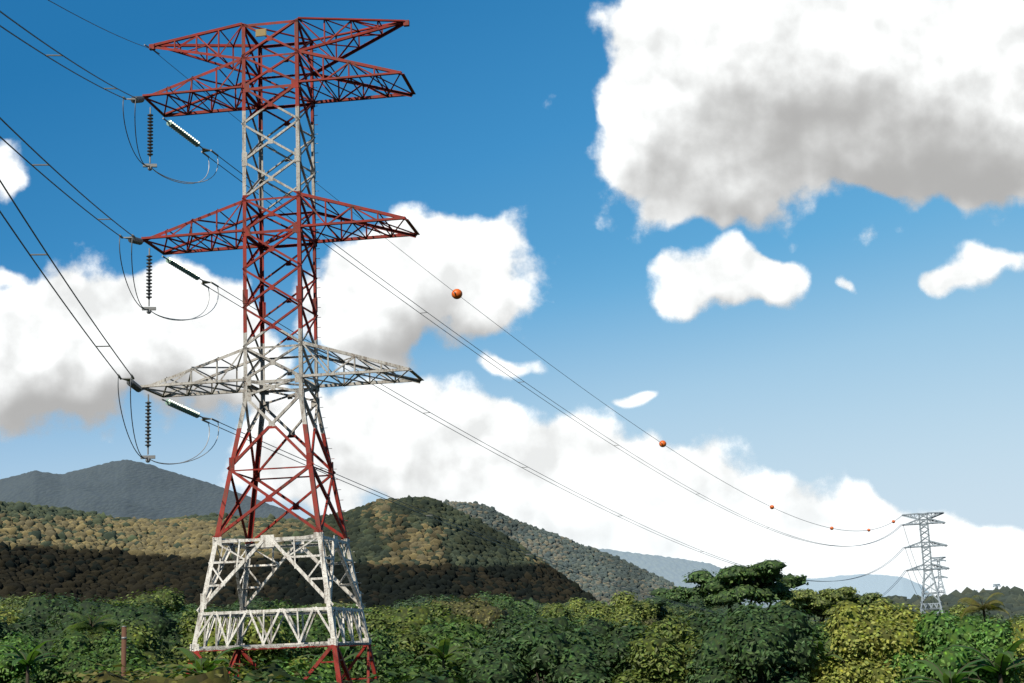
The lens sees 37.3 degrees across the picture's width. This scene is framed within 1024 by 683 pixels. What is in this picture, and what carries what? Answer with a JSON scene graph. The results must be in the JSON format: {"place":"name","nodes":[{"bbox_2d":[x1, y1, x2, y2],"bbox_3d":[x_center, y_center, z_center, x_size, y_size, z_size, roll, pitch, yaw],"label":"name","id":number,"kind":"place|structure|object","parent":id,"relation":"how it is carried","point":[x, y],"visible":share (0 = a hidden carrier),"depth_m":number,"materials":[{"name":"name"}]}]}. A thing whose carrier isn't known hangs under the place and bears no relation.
{"place":"outdoors","nodes":[
{"label":"outdoors","id":0,"kind":"place"},
{"bbox_2d":[0,141,291,436],"bbox_3d":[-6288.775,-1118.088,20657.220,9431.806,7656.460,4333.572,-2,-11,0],"label":"cloud","id":1,"kind":"structure","parent":0,"point":[52,360],"depth_m":19780.48,"materials":[{"name":"white"}]},
{"bbox_2d":[0,460,931,607],"bbox_3d":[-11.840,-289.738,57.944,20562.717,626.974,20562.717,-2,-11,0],"label":"ground","id":2,"kind":"structure","parent":0,"point":[127,488],"depth_m":4111.69,"materials":[{"name":"grey"}]},
{"bbox_2d":[0,613,21,643],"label":"tree","id":3,"kind":"object","parent":2,"relation":"on","point":[5,628],"visible":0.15,"depth_m":112.46,"materials":[{"name":"green plant"}]},
{"bbox_2d":[0,604,24,623],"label":"tree","id":4,"kind":"object","parent":2,"relation":"on","point":[12,618],"visible":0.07,"depth_m":121.40,"materials":[{"name":"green plant"}]},
{"bbox_2d":[0,631,43,682],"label":"tree","id":5,"kind":"object","parent":2,"relation":"on","point":[25,644],"visible":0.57,"depth_m":100.63,"materials":[{"name":"green plant"}]},
{"bbox_2d":[0,592,46,612],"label":"tree","id":6,"kind":"object","parent":2,"relation":"on","point":[7,602],"visible":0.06,"depth_m":193.57,"materials":[{"name":"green plant"}]},
{"bbox_2d":[0,640,62,682],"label":"banana plant","id":7,"kind":"object","parent":2,"relation":"on","point":[27,660],"visible":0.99,"depth_m":96.98,"materials":[{"name":"green plant"}]},
{"bbox_2d":[8,604,84,640],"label":"tree","id":8,"kind":"object","parent":2,"relation":"on","point":[33,626],"visible":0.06,"depth_m":118.61,"materials":[{"name":"green plant"}]},
{"bbox_2d":[11,592,136,634],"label":"tree","id":9,"kind":"object","parent":2,"relation":"on","point":[40,607],"visible":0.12,"depth_m":123.95,"materials":[{"name":"green plant"}]},
{"bbox_2d":[8,628,148,682],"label":"tree","id":10,"kind":"object","parent":2,"relation":"on","point":[77,651],"visible":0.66,"depth_m":98.56,"materials":[{"name":"green plant"}]},
{"bbox_2d":[62,612,120,634],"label":"palm plant","id":11,"kind":"object","parent":2,"relation":"on","point":[85,624],"visible":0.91,"depth_m":105.91,"materials":[{"name":"green plant"}]},
{"bbox_2d":[33,599,191,662],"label":"tree","id":12,"kind":"object","parent":2,"relation":"on","point":[166,632],"visible":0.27,"depth_m":110.47,"materials":[{"name":"green plant"}]},
{"bbox_2d":[54,621,186,667],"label":"tree","id":13,"kind":"object","parent":2,"relation":"on","point":[140,634],"visible":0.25,"depth_m":104.37,"materials":[{"name":"green plant"}]},
{"bbox_2d":[120,626,127,678],"bbox_3d":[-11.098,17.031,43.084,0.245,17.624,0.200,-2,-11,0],"label":"timber pole","id":14,"kind":"object","parent":2,"relation":"on","point":[123,647],"visible":0.96,"depth_m":44.62,"materials":[{"name":"brown wood"}]},
{"bbox_2d":[92,654,184,682],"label":"bush","id":15,"kind":"object","parent":2,"relation":"on","point":[132,665],"visible":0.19,"depth_m":68.56,"materials":[{"name":"green plant"}]},
{"bbox_2d":[97,586,195,614],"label":"tree","id":16,"kind":"object","parent":2,"relation":"on","point":[171,601],"visible":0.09,"depth_m":139.65,"materials":[{"name":"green plant"}]},
{"bbox_2d":[165,608,187,616],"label":"tree","id":17,"kind":"object","parent":2,"relation":"on","point":[166,613],"visible":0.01,"depth_m":130.27,"materials":[{"name":"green plant"}]},
{"bbox_2d":[128,664,234,682],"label":"bush","id":18,"kind":"object","parent":2,"relation":"on","point":[174,666],"visible":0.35,"depth_m":43.30,"materials":[{"name":"green plant"}]},
{"bbox_2d":[161,610,208,659],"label":"tree","id":19,"kind":"object","parent":2,"relation":"on","point":[189,622],"visible":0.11,"depth_m":110.97,"materials":[{"name":"green plant"}]},
{"bbox_2d":[58,656,320,682],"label":"bush","id":20,"kind":"object","parent":2,"relation":"on","point":[220,675],"visible":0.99,"depth_m":40.53,"materials":[{"name":"green plant"}]},
{"bbox_2d":[124,663,254,681],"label":"bush","id":21,"kind":"object","parent":2,"relation":"on","point":[208,668],"visible":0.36,"depth_m":42.82,"materials":[{"name":"green plant"}]},
{"bbox_2d":[186,603,197,609],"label":"tree","id":22,"kind":"object","parent":2,"relation":"on","point":[193,605],"depth_m":193.51,"materials":[{"name":"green plant"}]},
{"bbox_2d":[164,604,223,631],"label":"tree","id":23,"kind":"object","parent":2,"relation":"on","point":[175,619],"visible":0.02,"depth_m":123.04,"materials":[{"name":"green plant"}]},
{"bbox_2d":[149,646,253,677],"bbox_3d":[-10.894,12.835,53.433,3.436,4.109,3.649,-10,-13,34],"label":"banana plant","id":24,"kind":"object","parent":2,"relation":"on","point":[202,663],"visible":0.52,"depth_m":53.57,"materials":[{"name":"green plant"}]},
{"bbox_2d":[168,654,264,680],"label":"bush","id":25,"kind":"object","parent":2,"relation":"on","point":[243,673],"visible":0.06,"depth_m":65.83,"materials":[{"name":"green plant"}]},
{"bbox_2d":[198,596,276,613],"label":"tree","id":26,"kind":"object","parent":2,"relation":"on","point":[257,601],"visible":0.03,"depth_m":145.44,"materials":[{"name":"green plant"}]},
{"bbox_2d":[178,608,312,673],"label":"tree","id":27,"kind":"object","parent":2,"relation":"on","point":[251,636],"visible":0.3,"depth_m":100.14,"materials":[{"name":"green plant"}]},
{"bbox_2d":[224,604,281,620],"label":"tree","id":28,"kind":"object","parent":2,"relation":"on","point":[262,608],"visible":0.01,"depth_m":130.72,"materials":[{"name":"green plant"}]},
{"bbox_2d":[238,605,295,624],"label":"tree","id":29,"kind":"object","parent":2,"relation":"on","point":[269,608],"depth_m":114.24,"materials":[{"name":"green plant"}]},
{"bbox_2d":[228,655,331,682],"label":"bush","id":30,"kind":"object","parent":2,"relation":"on","point":[275,669],"visible":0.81,"depth_m":45.63,"materials":[{"name":"green plant"}]},
{"bbox_2d":[140,17,423,682],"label":"transmission tower","id":31,"kind":"structure","parent":2,"relation":"on","point":[251,548],"depth_m":59.17,"materials":[{"name":"metal"}]},
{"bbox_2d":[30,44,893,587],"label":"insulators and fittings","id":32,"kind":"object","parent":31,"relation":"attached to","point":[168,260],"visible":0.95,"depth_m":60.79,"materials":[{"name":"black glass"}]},
{"bbox_2d":[0,0,931,620],"bbox_3d":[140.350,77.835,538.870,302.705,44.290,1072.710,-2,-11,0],"label":"conductors","id":33,"kind":"object","parent":31,"relation":"attached to","point":[310,342],"visible":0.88,"depth_m":65.32,"materials":[{"name":"metal"}]},
{"bbox_2d":[268,598,310,608],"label":"tree","id":34,"kind":"object","parent":2,"relation":"on","point":[288,606],"visible":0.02,"depth_m":157.48,"materials":[{"name":"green plant"}]},
{"bbox_2d":[244,604,357,682],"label":"tree","id":35,"kind":"object","parent":2,"relation":"on","point":[319,631],"visible":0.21,"depth_m":103.84,"materials":[{"name":"green plant"}]},
{"bbox_2d":[278,656,353,682],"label":"bush","id":36,"kind":"object","parent":2,"relation":"on","point":[323,669],"visible":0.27,"depth_m":73.54,"materials":[{"name":"green plant"}]},
{"bbox_2d":[294,646,366,665],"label":"banana plant","id":37,"kind":"object","parent":2,"relation":"on","point":[343,649],"visible":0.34,"depth_m":96.81,"materials":[{"name":"green plant"}]},
{"bbox_2d":[307,602,366,607],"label":"tree","id":38,"kind":"object","parent":2,"relation":"on","point":[317,604],"visible":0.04,"depth_m":392.92,"materials":[{"name":"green plant"}]},
{"bbox_2d":[312,601,365,624],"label":"tree","id":39,"kind":"object","parent":2,"relation":"on","point":[346,605],"visible":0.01,"depth_m":138.15,"materials":[{"name":"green plant"}]},
{"bbox_2d":[346,615,431,660],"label":"tree","id":40,"kind":"object","parent":2,"relation":"on","point":[409,641],"visible":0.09,"depth_m":109.46,"materials":[{"name":"green plant"}]},
{"bbox_2d":[303,658,482,682],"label":"bush","id":41,"kind":"object","parent":2,"relation":"on","point":[433,678],"visible":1,"depth_m":42.22,"materials":[{"name":"green plant"}]},
{"bbox_2d":[345,628,441,682],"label":"tree","id":42,"kind":"object","parent":2,"relation":"on","point":[381,651],"visible":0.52,"depth_m":102.67,"materials":[{"name":"green plant"}]},
{"bbox_2d":[345,602,460,657],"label":"tree","id":43,"kind":"object","parent":2,"relation":"on","point":[404,617],"visible":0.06,"depth_m":115.34,"materials":[{"name":"green plant"}]},
{"bbox_2d":[384,594,436,609],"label":"tree","id":44,"kind":"object","parent":2,"relation":"on","point":[421,600],"visible":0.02,"depth_m":221.78,"materials":[{"name":"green plant"}]},
{"bbox_2d":[393,594,466,610],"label":"tree","id":45,"kind":"object","parent":2,"relation":"on","point":[447,598],"visible":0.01,"depth_m":146.29,"materials":[{"name":"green plant"}]},
{"bbox_2d":[414,638,476,677],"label":"banana plant","id":46,"kind":"object","parent":2,"relation":"on","point":[443,652],"visible":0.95,"depth_m":103.44,"materials":[{"name":"green plant"}]},
{"bbox_2d":[408,616,490,679],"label":"tree","id":47,"kind":"object","parent":2,"relation":"on","point":[465,635],"visible":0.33,"depth_m":109.97,"materials":[{"name":"green plant"}]},
{"bbox_2d":[425,602,475,626],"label":"tree","id":48,"kind":"object","parent":2,"relation":"on","point":[442,610],"visible":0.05,"depth_m":127.44,"materials":[{"name":"green plant"}]},
{"bbox_2d":[413,595,513,629],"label":"tree","id":49,"kind":"object","parent":2,"relation":"on","point":[485,613],"visible":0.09,"depth_m":131.13,"materials":[{"name":"green plant"}]},
{"bbox_2d":[468,591,539,615],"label":"tree","id":50,"kind":"object","parent":2,"relation":"on","point":[527,606],"visible":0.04,"depth_m":214.22,"materials":[{"name":"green plant"}]},
{"bbox_2d":[0,495,1023,620],"bbox_3d":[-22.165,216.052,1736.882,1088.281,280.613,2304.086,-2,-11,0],"label":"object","id":51,"kind":"object","parent":2,"relation":"on","point":[397,554],"visible":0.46,"depth_m":1301.03,"materials":[{"name":"green plant"}]},
{"bbox_2d":[492,597,539,619],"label":"tree","id":52,"kind":"object","parent":2,"relation":"on","point":[509,605],"visible":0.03,"depth_m":179.58,"materials":[{"name":"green plant"}]},
{"bbox_2d":[502,607,532,620],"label":"tree","id":53,"kind":"object","parent":2,"relation":"on","point":[520,617],"visible":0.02,"depth_m":156.91,"materials":[{"name":"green plant"}]},
{"bbox_2d":[459,612,586,682],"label":"tree","id":54,"kind":"object","parent":2,"relation":"on","point":[502,626],"visible":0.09,"depth_m":107.11,"materials":[{"name":"green plant"}]},
{"bbox_2d":[527,597,539,608],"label":"tree","id":55,"kind":"object","parent":2,"relation":"on","point":[532,602],"depth_m":265.52,"materials":[{"name":"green plant"}]},
{"bbox_2d":[459,620,620,682],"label":"tree","id":56,"kind":"object","parent":2,"relation":"on","point":[529,654],"visible":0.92,"depth_m":100.56,"materials":[{"name":"green plant"}]},
{"bbox_2d":[536,597,589,618],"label":"tree","id":57,"kind":"object","parent":2,"relation":"on","point":[577,605],"visible":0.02,"depth_m":206.38,"materials":[{"name":"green plant"}]},
{"bbox_2d":[532,600,594,612],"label":"spreading tree","id":58,"kind":"object","parent":2,"relation":"on","point":[545,604],"visible":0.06,"depth_m":223.12,"materials":[{"name":"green plant"}]},
{"bbox_2d":[537,604,592,625],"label":"tree","id":59,"kind":"object","parent":2,"relation":"on","point":[562,611],"visible":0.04,"depth_m":142.76,"materials":[{"name":"green plant"}]},
{"bbox_2d":[580,591,659,629],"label":"tree","id":60,"kind":"object","parent":2,"relation":"on","point":[625,607],"visible":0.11,"depth_m":179.20,"materials":[{"name":"green plant"}]},
{"bbox_2d":[570,614,685,679],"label":"tree","id":61,"kind":"object","parent":2,"relation":"on","point":[621,636],"visible":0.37,"depth_m":103.17,"materials":[{"name":"green plant"}]},
{"bbox_2d":[608,597,690,624],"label":"spreading tree","id":62,"kind":"object","parent":2,"relation":"on","point":[660,603],"visible":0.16,"depth_m":193.62,"materials":[{"name":"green plant"}]},
{"bbox_2d":[641,618,657,625],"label":"tree","id":63,"kind":"object","parent":2,"relation":"on","point":[651,621],"visible":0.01,"depth_m":187.41,"materials":[{"name":"green plant"}]},
{"bbox_2d":[611,615,742,682],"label":"tree","id":64,"kind":"object","parent":2,"relation":"on","point":[658,655],"visible":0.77,"depth_m":99.08,"materials":[{"name":"green plant"}]},
{"bbox_2d":[659,605,697,621],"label":"tree","id":65,"kind":"object","parent":2,"relation":"on","point":[670,613],"visible":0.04,"depth_m":195.06,"materials":[{"name":"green plant"}]},
{"bbox_2d":[646,586,725,609],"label":"spreading tree","id":66,"kind":"object","parent":2,"relation":"on","point":[687,594],"visible":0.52,"depth_m":208.26,"materials":[{"name":"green plant"}]},
{"bbox_2d":[665,598,726,617],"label":"tree","id":67,"kind":"object","parent":2,"relation":"on","point":[699,604],"visible":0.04,"depth_m":199.08,"materials":[{"name":"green plant"}]},
{"bbox_2d":[678,605,755,640],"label":"tree","id":68,"kind":"object","parent":2,"relation":"on","point":[699,624],"visible":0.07,"depth_m":105.73,"materials":[{"name":"green plant"}]},
{"bbox_2d":[717,602,764,611],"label":"tree","id":69,"kind":"object","parent":2,"relation":"on","point":[734,606],"depth_m":311.09,"materials":[{"name":"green plant"}]},
{"bbox_2d":[682,559,808,613],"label":"umbrella tree","id":70,"kind":"object","parent":2,"relation":"on","point":[729,586],"visible":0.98,"depth_m":177.26,"materials":[{"name":"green plant"}]},
{"bbox_2d":[682,597,837,682],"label":"tree","id":71,"kind":"object","parent":2,"relation":"on","point":[772,644],"visible":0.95,"depth_m":98.30,"materials":[{"name":"green plant"}]},
{"bbox_2d":[810,618,821,623],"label":"tree","id":72,"kind":"object","parent":2,"relation":"on","point":[812,619],"visible":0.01,"depth_m":348.55,"materials":[{"name":"green plant"}]},
{"bbox_2d":[779,586,859,624],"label":"spreading tree","id":73,"kind":"object","parent":2,"relation":"on","point":[817,603],"visible":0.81,"depth_m":227.99,"materials":[{"name":"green plant"}]},
{"bbox_2d":[809,621,839,659],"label":"tree","id":74,"kind":"object","parent":2,"relation":"on","point":[820,636],"visible":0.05,"depth_m":111.02,"materials":[{"name":"green plant"}]},
{"bbox_2d":[807,640,842,676],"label":"banana plant","id":75,"kind":"object","parent":2,"relation":"on","point":[819,647],"visible":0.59,"depth_m":99.65,"materials":[{"name":"green plant"}]},
{"bbox_2d":[828,592,896,619],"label":"spreading tree","id":76,"kind":"object","parent":2,"relation":"on","point":[872,597],"visible":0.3,"depth_m":246.48,"materials":[{"name":"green plant"}]},
{"bbox_2d":[800,597,930,682],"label":"tree","id":77,"kind":"object","parent":2,"relation":"on","point":[864,639],"visible":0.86,"depth_m":99.12,"materials":[{"name":"green plant"}]},
{"bbox_2d":[863,603,902,609],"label":"palm plant","id":78,"kind":"object","parent":2,"relation":"on","point":[895,604],"visible":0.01,"depth_m":107.18,"materials":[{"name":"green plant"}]},
{"bbox_2d":[902,512,949,613],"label":"transmission tower","id":79,"kind":"structure","parent":2,"relation":"on","point":[931,564],"depth_m":392.86,"materials":[{"name":"metal"}]},
{"bbox_2d":[932,556,947,595],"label":"transmission tower","id":80,"kind":"structure","parent":2,"relation":"on","point":[938,559],"depth_m":1066.20,"materials":[{"name":"grey metal"}]},
{"bbox_2d":[899,659,998,682],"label":"banana plant","id":81,"kind":"object","parent":2,"relation":"on","point":[945,675],"visible":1,"depth_m":91.89,"materials":[{"name":"green plant"}]},
{"bbox_2d":[883,608,1023,682],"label":"tree","id":82,"kind":"object","parent":2,"relation":"on","point":[990,640],"visible":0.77,"depth_m":96.73,"materials":[{"name":"green plant"}]},
{"bbox_2d":[950,613,1000,622],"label":"tree","id":83,"kind":"object","parent":2,"relation":"on","point":[978,618],"visible":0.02,"depth_m":151.66,"materials":[{"name":"green plant"}]},
{"bbox_2d":[952,611,1000,621],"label":"tree","id":84,"kind":"object","parent":2,"relation":"on","point":[971,614],"depth_m":160.16,"materials":[{"name":"green plant"}]},
{"bbox_2d":[948,603,1005,624],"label":"tree","id":85,"kind":"object","parent":2,"relation":"on","point":[959,608],"visible":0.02,"depth_m":167.60,"materials":[{"name":"green plant"}]},
{"bbox_2d":[938,638,1023,682],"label":"banana plant","id":86,"kind":"object","parent":2,"relation":"on","point":[1002,660],"visible":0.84,"depth_m":92.96,"materials":[{"name":"green plant"}]},
{"bbox_2d":[957,592,1009,621],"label":"palm plant","id":87,"kind":"object","parent":2,"relation":"on","point":[976,606],"visible":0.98,"depth_m":112.64,"materials":[{"name":"green plant"}]},
{"bbox_2d":[994,612,1006,620],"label":"tree","id":88,"kind":"object","parent":2,"relation":"on","point":[998,615],"visible":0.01,"depth_m":413.95,"materials":[{"name":"green plant"}]},
{"bbox_2d":[983,616,1023,627],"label":"tree","id":89,"kind":"object","parent":2,"relation":"on","point":[1010,621],"visible":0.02,"depth_m":114.62,"materials":[{"name":"green plant"}]},
{"bbox_2d":[1003,612,1023,624],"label":"tree","id":90,"kind":"object","parent":2,"relation":"on","point":[1019,618],"visible":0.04,"depth_m":172.88,"materials":[{"name":"green plant"}]},
{"bbox_2d":[1008,620,1023,682],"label":"tree","id":91,"kind":"object","parent":2,"relation":"on","point":[1020,647],"visible":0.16,"depth_m":99.26,"materials":[{"name":"green plant"}]},
{"bbox_2d":[294,204,655,407],"bbox_3d":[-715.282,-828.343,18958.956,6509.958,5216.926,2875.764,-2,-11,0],"label":"cloud","id":92,"kind":"structure","parent":0,"point":[481,265],"depth_m":18932.67,"materials":[{"name":"white"}]},
{"bbox_2d":[0,0,1023,530],"label":"sky","id":93,"kind":"structure","parent":0,"point":[894,387],"materials":[{"name":"blue"}]},
{"bbox_2d":[230,377,1023,595],"bbox_3d":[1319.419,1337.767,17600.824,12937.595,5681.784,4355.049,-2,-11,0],"label":"cloud","id":94,"kind":"structure","parent":0,"point":[381,441],"depth_m":17384.42,"materials":[{"name":"white"}]},
{"bbox_2d":[451,289,894,531],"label":"aviation marker balls","id":95,"kind":"object","parent":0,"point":[457,294],"visible":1,"depth_m":93.37},
{"bbox_2d":[649,231,852,320],"bbox_3d":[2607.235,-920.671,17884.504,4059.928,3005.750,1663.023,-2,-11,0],"label":"cloud","id":96,"kind":"structure","parent":0,"point":[733,268],"depth_m":17800.28,"materials":[{"name":"white"}]},
{"bbox_2d":[592,0,1023,228],"bbox_3d":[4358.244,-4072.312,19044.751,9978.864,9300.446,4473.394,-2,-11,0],"label":"cloud","id":97,"kind":"structure","parent":0,"point":[723,114],"depth_m":18449.51,"materials":[{"name":"white"}]},
{"bbox_2d":[919,242,1023,296],"bbox_3d":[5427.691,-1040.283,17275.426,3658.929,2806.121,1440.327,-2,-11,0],"label":"cloud","id":98,"kind":"structure","parent":0,"point":[974,264],"depth_m":17204.92,"materials":[{"name":"white"}]}
]}

